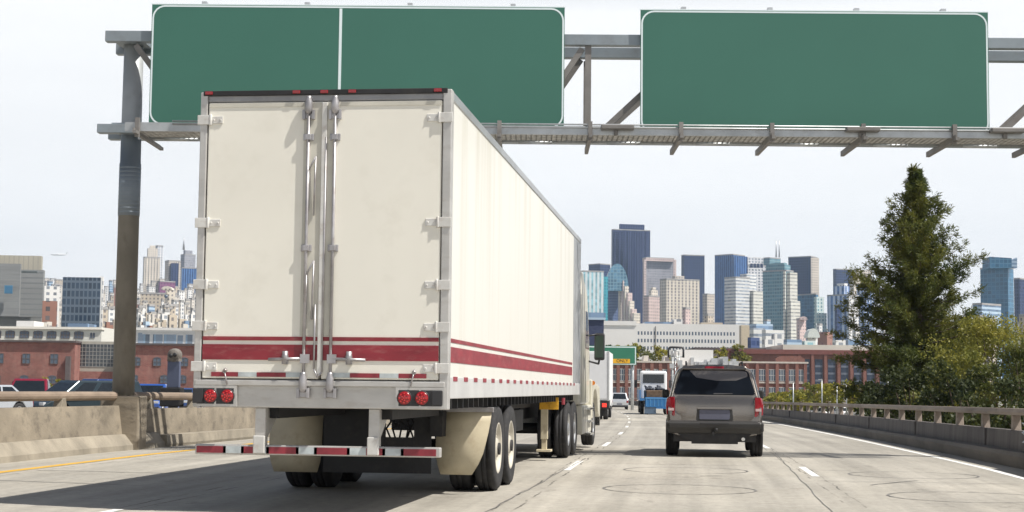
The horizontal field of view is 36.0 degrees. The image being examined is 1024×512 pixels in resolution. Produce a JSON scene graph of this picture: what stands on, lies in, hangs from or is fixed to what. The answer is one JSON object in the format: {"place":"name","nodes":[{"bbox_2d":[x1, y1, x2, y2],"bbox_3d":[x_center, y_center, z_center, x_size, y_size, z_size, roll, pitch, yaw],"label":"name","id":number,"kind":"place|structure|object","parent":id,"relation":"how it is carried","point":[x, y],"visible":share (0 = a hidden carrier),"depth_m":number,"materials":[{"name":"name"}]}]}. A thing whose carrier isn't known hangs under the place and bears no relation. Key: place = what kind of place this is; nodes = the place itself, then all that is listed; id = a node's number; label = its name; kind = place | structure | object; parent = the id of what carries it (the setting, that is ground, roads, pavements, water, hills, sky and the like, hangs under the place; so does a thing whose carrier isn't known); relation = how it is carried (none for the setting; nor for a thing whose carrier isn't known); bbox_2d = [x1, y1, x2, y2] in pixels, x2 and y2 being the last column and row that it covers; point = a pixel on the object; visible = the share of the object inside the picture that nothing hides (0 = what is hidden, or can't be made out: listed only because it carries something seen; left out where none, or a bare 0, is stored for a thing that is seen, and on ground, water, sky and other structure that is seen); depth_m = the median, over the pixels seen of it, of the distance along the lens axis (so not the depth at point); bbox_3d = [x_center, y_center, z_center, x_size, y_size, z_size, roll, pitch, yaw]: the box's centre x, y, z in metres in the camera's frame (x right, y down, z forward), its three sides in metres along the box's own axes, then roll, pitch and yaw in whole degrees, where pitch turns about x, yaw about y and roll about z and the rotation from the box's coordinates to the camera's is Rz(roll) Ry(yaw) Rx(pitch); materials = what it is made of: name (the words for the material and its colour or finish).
{"place":"outdoors","nodes":[
{"label":"outdoors","id":0,"kind":"place"},
{"bbox_2d":[0,255,44,325],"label":"tower","id":1,"kind":"structure","parent":0,"point":[22,282],"depth_m":718.48,"materials":[{"name":"concrete"}]},
{"bbox_2d":[0,340,81,384],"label":"brick building","id":2,"kind":"structure","parent":0,"point":[52,360],"depth_m":235.32,"materials":[{"name":"brick"}]},
{"bbox_2d":[22,354,29,363],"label":"window","id":3,"kind":"structure","parent":2,"relation":"in","point":[25,357],"depth_m":235.31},
{"bbox_2d":[50,354,57,363],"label":"window","id":4,"kind":"structure","parent":2,"relation":"in","point":[53,357],"depth_m":235.31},
{"bbox_2d":[42,301,57,326],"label":"tower","id":5,"kind":"structure","parent":0,"point":[49,311],"depth_m":603.30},
{"bbox_2d":[44,286,59,326],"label":"tower","id":6,"kind":"structure","parent":0,"point":[51,293],"depth_m":906.62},
{"bbox_2d":[0,321,113,341],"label":"white hall","id":7,"kind":"structure","parent":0,"point":[28,330],"depth_m":330.96,"materials":[{"name":"stone"}]},
{"bbox_2d":[60,331,69,338],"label":"window","id":8,"kind":"structure","parent":7,"relation":"in","point":[64,334],"depth_m":330.87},
{"bbox_2d":[74,331,83,338],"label":"window","id":9,"kind":"structure","parent":7,"relation":"in","point":[77,334],"depth_m":330.87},
{"bbox_2d":[61,276,103,326],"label":"tower","id":10,"kind":"structure","parent":0,"point":[82,299],"depth_m":643.83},
{"bbox_2d":[135,343,193,387],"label":"brick building","id":11,"kind":"structure","parent":0,"point":[151,362],"depth_m":236.26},
{"bbox_2d":[136,327,194,343],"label":"white block","id":12,"kind":"structure","parent":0,"point":[167,335],"depth_m":300.75,"materials":[{"name":"concrete"}]},
{"bbox_2d":[153,334,162,342],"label":"window","id":13,"kind":"structure","parent":12,"relation":"in","point":[157,338],"depth_m":300.74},
{"bbox_2d":[164,335,175,342],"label":"window","id":14,"kind":"structure","parent":12,"relation":"in","point":[167,338],"depth_m":300.74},
{"bbox_2d":[167,315,176,327],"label":"hill house","id":15,"kind":"structure","parent":0,"point":[172,321],"depth_m":747.83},
{"bbox_2d":[0,405,1023,511],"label":"road","id":16,"kind":"structure","parent":0,"point":[773,480],"depth_m":21.58,"materials":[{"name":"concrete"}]},
{"bbox_2d":[0,385,33,407],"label":"oncoming car","id":17,"kind":"object","parent":16,"relation":"on","point":[9,404],"visible":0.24,"depth_m":62.65,"materials":[{"name":"grey paint"}]},
{"bbox_2d":[11,378,49,390],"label":"oncoming pickup","id":18,"kind":"object","parent":16,"relation":"on","point":[19,384],"visible":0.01,"depth_m":71.42,"materials":[{"name":"red paint"}]},
{"bbox_2d":[33,380,141,406],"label":"minivan","id":19,"kind":"object","parent":16,"relation":"on","point":[81,386],"visible":0.12,"depth_m":65.17,"materials":[{"name":"green paint"}]},
{"bbox_2d":[140,384,178,407],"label":"oncoming car","id":20,"kind":"object","parent":16,"relation":"on","point":[150,387],"visible":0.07,"depth_m":85.48,"materials":[{"name":"blue paint"}]},
{"bbox_2d":[179,388,192,407],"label":"oncoming car","id":21,"kind":"object","parent":16,"relation":"on","point":[188,390],"depth_m":95.54,"materials":[{"name":"blue paint"}]},
{"bbox_2d":[0,428,390,472],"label":"yellow edge line","id":22,"kind":"object","parent":16,"relation":"on","point":[95,460],"visible":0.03,"depth_m":26.04,"materials":[{"name":"paint"}]},
{"bbox_2d":[0,391,391,463],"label":"concrete barrier","id":23,"kind":"object","parent":16,"relation":"on","point":[60,428],"visible":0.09,"depth_m":29.80,"materials":[{"name":"concrete"}]},
{"bbox_2d":[191,88,580,489],"bbox_3d":[-0.988,1.125,23.861,2.795,4.290,16.283,0,-5,7],"label":"semi trailer","id":24,"kind":"object","parent":16,"relation":"on","point":[370,262],"visible":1,"depth_m":16.00,"materials":[{"name":"metal"}]},
{"bbox_2d":[6,449,1023,511],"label":"road joint sealant","id":25,"kind":"object","parent":16,"relation":"on","point":[642,484],"visible":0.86,"depth_m":22.41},
{"bbox_2d":[435,271,604,456],"bbox_3d":[0.316,2.099,33.569,3.110,4.000,9.600,0,-5,7],"label":"tractor unit","id":26,"kind":"object","parent":16,"relation":"on","point":[569,421],"visible":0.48,"depth_m":32.65,"materials":[{"name":"metal"}]},
{"bbox_2d":[585,311,588,348],"bbox_3d":[1.637,1.621,34.287,0.010,0.800,0.970,0,-5,7],"label":"side window","id":27,"kind":"structure","parent":26,"relation":"in","point":[587,330],"depth_m":34.27,"materials":[{"name":"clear glass"}]},
{"bbox_2d":[564,412,629,469],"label":"lane dashes","id":28,"kind":"object","parent":16,"relation":"on","point":[579,462],"visible":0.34,"depth_m":27.53,"materials":[{"name":"white paint"}]},
{"bbox_2d":[589,351,612,418],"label":"box truck","id":29,"kind":"object","parent":16,"relation":"on","point":[601,374],"visible":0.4,"depth_m":81.88,"materials":[{"name":"metal"}]},
{"bbox_2d":[612,393,628,409],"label":"distant car","id":30,"kind":"object","parent":16,"relation":"on","point":[620,399],"visible":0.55,"depth_m":157.92,"materials":[{"name":"silver paint"}]},
{"bbox_2d":[634,371,671,413],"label":"flatbed truck","id":31,"kind":"object","parent":16,"relation":"on","point":[653,385],"visible":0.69,"depth_m":115.18,"materials":[{"name":"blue metal"}]},
{"bbox_2d":[662,361,763,455],"bbox_3d":[4.211,3.171,33.011,2.160,1.888,4.906,0,-5,7],"label":"suv","id":32,"kind":"object","parent":16,"relation":"on","point":[714,404],"visible":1,"depth_m":30.84,"materials":[{"name":"beige paint"}]},
{"bbox_2d":[628,398,1023,468],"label":"concrete barrier","id":33,"kind":"object","parent":16,"relation":"on","point":[985,441],"visible":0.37,"depth_m":38.23,"materials":[{"name":"concrete"}]},
{"bbox_2d":[762,421,1023,479],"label":"white edge line","id":34,"kind":"object","parent":16,"relation":"on","point":[1008,474],"visible":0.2,"depth_m":31.91,"materials":[{"name":"paint"}]},
{"bbox_2d":[0,0,1023,382],"label":"sky","id":35,"kind":"structure","parent":0,"point":[60,77],"materials":[{"name":"white"}]},
{"bbox_2d":[588,312,605,345],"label":"navy building","id":36,"kind":"structure","parent":0,"point":[596,322],"depth_m":481.41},
{"bbox_2d":[604,319,738,360],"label":"white building","id":37,"kind":"structure","parent":0,"point":[663,335],"depth_m":621.75,"materials":[{"name":"concrete"}]},
{"bbox_2d":[671,350,738,369],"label":"building","id":38,"kind":"structure","parent":0,"point":[698,357],"depth_m":337.52,"materials":[{"name":"stone"}]},
{"bbox_2d":[739,325,748,347],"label":"stair tower","id":39,"kind":"structure","parent":0,"point":[743,334],"depth_m":702.05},
{"bbox_2d":[748,337,759,347],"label":"office block","id":40,"kind":"structure","parent":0,"point":[753,342],"depth_m":602.52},
{"bbox_2d":[749,324,783,347],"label":"office block","id":41,"kind":"structure","parent":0,"point":[763,331],"depth_m":903.72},
{"bbox_2d":[762,339,773,347],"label":"rooftop building","id":42,"kind":"structure","parent":0,"point":[767,342],"depth_m":561.84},
{"bbox_2d":[771,334,783,345],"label":"rooftop building","id":43,"kind":"structure","parent":0,"point":[778,339],"depth_m":602.08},
{"bbox_2d":[784,339,801,344],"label":"rooftop building","id":44,"kind":"structure","parent":0,"point":[792,342],"depth_m":570.13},
{"bbox_2d":[804,323,819,344],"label":"shell hall","id":45,"kind":"structure","parent":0,"point":[811,334],"depth_m":797.30,"materials":[{"name":"metal"}]},
{"bbox_2d":[818,332,832,344],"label":"office block","id":46,"kind":"structure","parent":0,"point":[823,339],"depth_m":854.04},
{"bbox_2d":[1019,314,1023,369],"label":"building","id":47,"kind":"structure","parent":0,"point":[1021,317],"depth_m":948.69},
{"label":"ground","id":48,"kind":"structure","parent":0,"visible":0},
{"bbox_2d":[73,340,113,379],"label":"glass building","id":49,"kind":"structure","parent":48,"relation":"on","point":[96,359],"depth_m":238.31,"materials":[{"name":"glass"}]},
{"bbox_2d":[107,306,114,321],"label":"hill house","id":50,"kind":"structure","parent":48,"relation":"on","point":[111,312],"depth_m":1011.11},
{"bbox_2d":[143,245,159,291],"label":"tower","id":51,"kind":"structure","parent":48,"relation":"on","point":[151,266],"depth_m":2521.65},
{"bbox_2d":[140,292,164,309],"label":"tower","id":52,"kind":"structure","parent":48,"relation":"on","point":[153,298],"depth_m":1509.95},
{"bbox_2d":[155,245,163,278],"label":"tower","id":53,"kind":"structure","parent":48,"relation":"on","point":[160,250],"depth_m":2622.00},
{"bbox_2d":[158,281,175,292],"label":"tower","id":54,"kind":"structure","parent":48,"relation":"on","point":[161,284],"depth_m":2014.74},
{"bbox_2d":[161,286,175,303],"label":"tower","id":55,"kind":"structure","parent":48,"relation":"on","point":[169,295],"depth_m":1407.41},
{"bbox_2d":[165,260,180,286],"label":"tower","id":56,"kind":"structure","parent":48,"relation":"on","point":[172,270],"depth_m":2465.36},
{"bbox_2d":[177,290,184,318],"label":"hill house","id":57,"kind":"structure","parent":48,"relation":"on","point":[181,293],"depth_m":1930.09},
{"bbox_2d":[180,239,195,287],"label":"tower","id":58,"kind":"structure","parent":48,"relation":"on","point":[188,257],"depth_m":2573.38,"materials":[{"name":"metal"}]},
{"bbox_2d":[180,267,196,292],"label":"tower","id":59,"kind":"structure","parent":48,"relation":"on","point":[188,275],"depth_m":2316.72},
{"bbox_2d":[97,31,1023,449],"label":"sign gantry","id":60,"kind":"object","parent":48,"relation":"on","point":[131,131],"visible":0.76,"depth_m":31.47,"materials":[{"name":"metal"}]},
{"bbox_2d":[149,1,564,125],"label":"highway sign","id":61,"kind":"object","parent":60,"relation":"attached to","point":[492,64],"visible":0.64,"depth_m":31.57,"materials":[{"name":"metal"}]},
{"bbox_2d":[640,7,989,128],"bbox_3d":[6.029,-3.657,31.537,6.954,2.640,0.203,1,-5,1],"label":"highway sign","id":62,"kind":"object","parent":60,"relation":"attached to","point":[854,67],"visible":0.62,"depth_m":31.45,"materials":[{"name":"metal"}]},
{"bbox_2d":[582,270,607,320],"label":"tower","id":63,"kind":"structure","parent":48,"relation":"on","point":[596,284],"depth_m":1913.49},
{"bbox_2d":[588,263,609,276],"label":"tower","id":64,"kind":"structure","parent":48,"relation":"on","point":[605,268],"depth_m":2372.42,"materials":[{"name":"glass"}]},
{"bbox_2d":[589,346,635,409],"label":"exit sign","id":65,"kind":"object","parent":48,"relation":"on","point":[624,355],"visible":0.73,"depth_m":150.44,"materials":[{"name":"metal"}]},
{"bbox_2d":[607,264,639,323],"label":"tower","id":66,"kind":"structure","parent":48,"relation":"on","point":[620,305],"depth_m":1946.08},
{"bbox_2d":[611,224,649,323],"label":"tower","id":67,"kind":"structure","parent":48,"relation":"on","point":[630,246],"depth_m":2521.59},
{"bbox_2d":[613,355,676,400],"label":"brick building","id":68,"kind":"structure","parent":48,"relation":"on","point":[621,378],"depth_m":330.08,"materials":[{"name":"brick"}]},
{"bbox_2d":[636,346,655,360],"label":"tree","id":69,"kind":"object","parent":48,"relation":"on","point":[642,352],"visible":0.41,"depth_m":409.73,"materials":[{"name":"green plant"}]},
{"bbox_2d":[643,287,659,321],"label":"tower","id":70,"kind":"structure","parent":48,"relation":"on","point":[652,306],"depth_m":1863.04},
{"bbox_2d":[642,257,675,321],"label":"tower","id":71,"kind":"structure","parent":48,"relation":"on","point":[656,270],"depth_m":2266.71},
{"bbox_2d":[651,345,670,360],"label":"tree","id":72,"kind":"object","parent":48,"relation":"on","point":[659,352],"visible":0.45,"depth_m":411.51,"materials":[{"name":"green plant"}]},
{"bbox_2d":[667,346,683,382],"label":"lattice mast","id":73,"kind":"object","parent":48,"relation":"on","point":[679,362],"visible":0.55,"depth_m":140.29,"materials":[{"name":"metal"}]},
{"bbox_2d":[660,276,699,323],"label":"tower","id":74,"kind":"structure","parent":48,"relation":"on","point":[677,293],"depth_m":1816.51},
{"bbox_2d":[682,307,690,323],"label":"office block","id":75,"kind":"structure","parent":48,"relation":"on","point":[686,315],"depth_m":1487.47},
{"bbox_2d":[681,254,704,322],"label":"tower","id":76,"kind":"structure","parent":48,"relation":"on","point":[692,266],"depth_m":2368.81,"materials":[{"name":"glass"}]},
{"bbox_2d":[702,293,714,322],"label":"tower","id":77,"kind":"structure","parent":48,"relation":"on","point":[708,303],"depth_m":2012.83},
{"bbox_2d":[704,314,713,322],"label":"office block","id":78,"kind":"structure","parent":48,"relation":"on","point":[708,318],"depth_m":1407.20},
{"bbox_2d":[713,346,729,360],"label":"tree","id":79,"kind":"object","parent":48,"relation":"on","point":[723,352],"visible":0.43,"depth_m":416.08,"materials":[{"name":"green plant"}]},
{"bbox_2d":[685,347,765,356],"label":"pale shed","id":80,"kind":"structure","parent":48,"relation":"on","point":[705,348],"depth_m":440.43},
{"bbox_2d":[715,254,746,323],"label":"tower","id":81,"kind":"structure","parent":48,"relation":"on","point":[730,265],"depth_m":2223.72,"materials":[{"name":"glass"}]},
{"bbox_2d":[731,343,751,360],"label":"tree","id":82,"kind":"object","parent":48,"relation":"on","point":[741,355],"visible":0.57,"depth_m":417.93,"materials":[{"name":"green plant"}]},
{"bbox_2d":[724,274,762,325],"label":"tower","id":83,"kind":"structure","parent":48,"relation":"on","point":[743,301],"depth_m":1868.38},
{"bbox_2d":[747,257,765,290],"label":"tower","id":84,"kind":"structure","parent":48,"relation":"on","point":[756,266],"depth_m":2319.29,"materials":[{"name":"stone"}]},
{"bbox_2d":[763,240,780,264],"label":"tower","id":85,"kind":"structure","parent":48,"relation":"on","point":[767,260],"depth_m":2400.39,"materials":[{"name":"glass"}]},
{"bbox_2d":[739,356,807,408],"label":"brick building","id":86,"kind":"structure","parent":48,"relation":"on","point":[780,373],"depth_m":345.11,"materials":[{"name":"brick"}]},
{"bbox_2d":[759,369,765,380],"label":"window","id":87,"kind":"structure","parent":86,"relation":"in","point":[762,372],"depth_m":345.14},
{"bbox_2d":[769,369,775,380],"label":"window","id":88,"kind":"structure","parent":86,"relation":"in","point":[772,377],"depth_m":345.14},
{"bbox_2d":[762,391,790,409],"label":"bush","id":89,"kind":"object","parent":48,"relation":"on","point":[771,397],"visible":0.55,"depth_m":249.16,"materials":[{"name":"green plant"}]},
{"bbox_2d":[763,263,799,339],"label":"tower","id":90,"kind":"structure","parent":48,"relation":"on","point":[781,307],"depth_m":1762.68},
{"bbox_2d":[776,389,812,410],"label":"bush","id":91,"kind":"object","parent":48,"relation":"on","point":[800,396],"visible":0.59,"depth_m":239.22,"materials":[{"name":"green plant"}]},
{"bbox_2d":[796,316,807,340],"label":"tower","id":92,"kind":"structure","parent":48,"relation":"on","point":[801,326],"depth_m":1606.89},
{"bbox_2d":[719,345,886,403],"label":"brick building","id":93,"kind":"structure","parent":48,"relation":"on","point":[823,366],"depth_m":420.30,"materials":[{"name":"brick"}]},
{"bbox_2d":[788,256,818,296],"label":"tower","id":94,"kind":"structure","parent":48,"relation":"on","point":[805,269],"depth_m":2267.74,"materials":[{"name":"glass"}]},
{"bbox_2d":[797,293,826,340],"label":"tower","id":95,"kind":"structure","parent":48,"relation":"on","point":[812,308],"depth_m":1810.83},
{"bbox_2d":[797,382,827,407],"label":"tree","id":96,"kind":"object","parent":48,"relation":"on","point":[808,387],"visible":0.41,"depth_m":254.29,"materials":[{"name":"green plant"}]},
{"bbox_2d":[812,382,843,412],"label":"tree","id":97,"kind":"object","parent":48,"relation":"on","point":[825,397],"visible":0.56,"depth_m":249.39,"materials":[{"name":"green plant"}]},
{"bbox_2d":[835,305,839,339],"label":"office block","id":98,"kind":"structure","parent":48,"relation":"on","point":[837,318],"depth_m":1506.51,"materials":[{"name":"glass"}]},
{"bbox_2d":[827,283,858,339],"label":"tower","id":99,"kind":"structure","parent":48,"relation":"on","point":[841,290],"depth_m":1770.31,"materials":[{"name":"glass"}]},
{"bbox_2d":[826,378,862,414],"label":"tree","id":100,"kind":"object","parent":48,"relation":"on","point":[832,389],"visible":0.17,"depth_m":244.57,"materials":[{"name":"green plant"}]},
{"bbox_2d":[833,269,871,294],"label":"tower","id":101,"kind":"structure","parent":48,"relation":"on","point":[839,276],"depth_m":2366.92,"materials":[{"name":"glass"}]},
{"bbox_2d":[857,289,873,344],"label":"tower","id":102,"kind":"structure","parent":48,"relation":"on","point":[859,293],"depth_m":2012.18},
{"bbox_2d":[853,378,908,417],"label":"bush","id":103,"kind":"object","parent":48,"relation":"on","point":[871,384],"visible":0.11,"depth_m":65.57,"materials":[{"name":"green plant"}]},
{"bbox_2d":[857,363,954,419],"bbox_3d":[15.721,6.903,61.734,4.593,5.460,4.314,0,-5,7],"label":"tree","id":104,"kind":"object","parent":48,"relation":"on","point":[900,377],"visible":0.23,"depth_m":61.86,"materials":[{"name":"green plant"}]},
{"bbox_2d":[824,163,1009,415],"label":"conifer","id":105,"kind":"object","parent":48,"relation":"on","point":[913,318],"visible":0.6,"depth_m":73.67,"materials":[{"name":"green plant"}]},
{"bbox_2d":[899,370,976,418],"bbox_3d":[17.354,7.141,63.897,4.065,5.382,4.153,0,-5,7],"label":"tree","id":106,"kind":"object","parent":48,"relation":"on","point":[911,396],"visible":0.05,"depth_m":63.15,"materials":[{"name":"green plant"}]},
{"bbox_2d":[918,359,999,425],"bbox_3d":[15.820,6.403,55.937,3.119,5.490,3.176,0,-5,7],"label":"tree","id":107,"kind":"object","parent":48,"relation":"on","point":[971,384],"visible":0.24,"depth_m":55.94,"materials":[{"name":"green plant"}]},
{"bbox_2d":[918,312,1023,424],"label":"tree","id":108,"kind":"object","parent":48,"relation":"on","point":[975,350],"visible":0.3,"depth_m":59.95,"materials":[{"name":"green plant"}]},
{"bbox_2d":[941,374,1023,429],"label":"bush","id":109,"kind":"object","parent":48,"relation":"on","point":[973,419],"visible":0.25,"depth_m":43.62,"materials":[{"name":"green plant"}]},
{"bbox_2d":[972,303,1001,397],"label":"building","id":110,"kind":"structure","parent":48,"relation":"on","point":[992,309],"depth_m":1313.09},
{"bbox_2d":[973,334,1023,427],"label":"tree","id":111,"kind":"object","parent":48,"relation":"on","point":[1012,355],"visible":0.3,"depth_m":51.87,"materials":[{"name":"green plant"}]},
{"bbox_2d":[980,257,1016,380],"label":"tower","id":112,"kind":"structure","parent":48,"relation":"on","point":[996,276],"depth_m":1512.37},
{"bbox_2d":[1014,278,1023,321],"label":"tower","id":113,"kind":"structure","parent":48,"relation":"on","point":[1018,296],"depth_m":1710.84,"materials":[{"name":"glass"}]},
{"bbox_3d":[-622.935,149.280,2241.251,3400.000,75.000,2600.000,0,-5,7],"label":"hill","id":114,"kind":"structure","parent":0,"visible":0},
{"bbox_2d":[102,307,107,327],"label":"hill house","id":115,"kind":"structure","parent":114,"relation":"on","point":[105,314],"depth_m":968.36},
{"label":"road deck","id":116,"kind":"structure","parent":0,"visible":0},
{"bbox_2d":[159,348,183,407],"bbox_3d":[-7.855,3.245,36.408,0.520,2.220,0.240,-1,-5,13],"label":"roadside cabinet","id":117,"kind":"object","parent":116,"relation":"on","point":[174,357],"visible":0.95,"depth_m":36.37,"materials":[{"name":"metal"}]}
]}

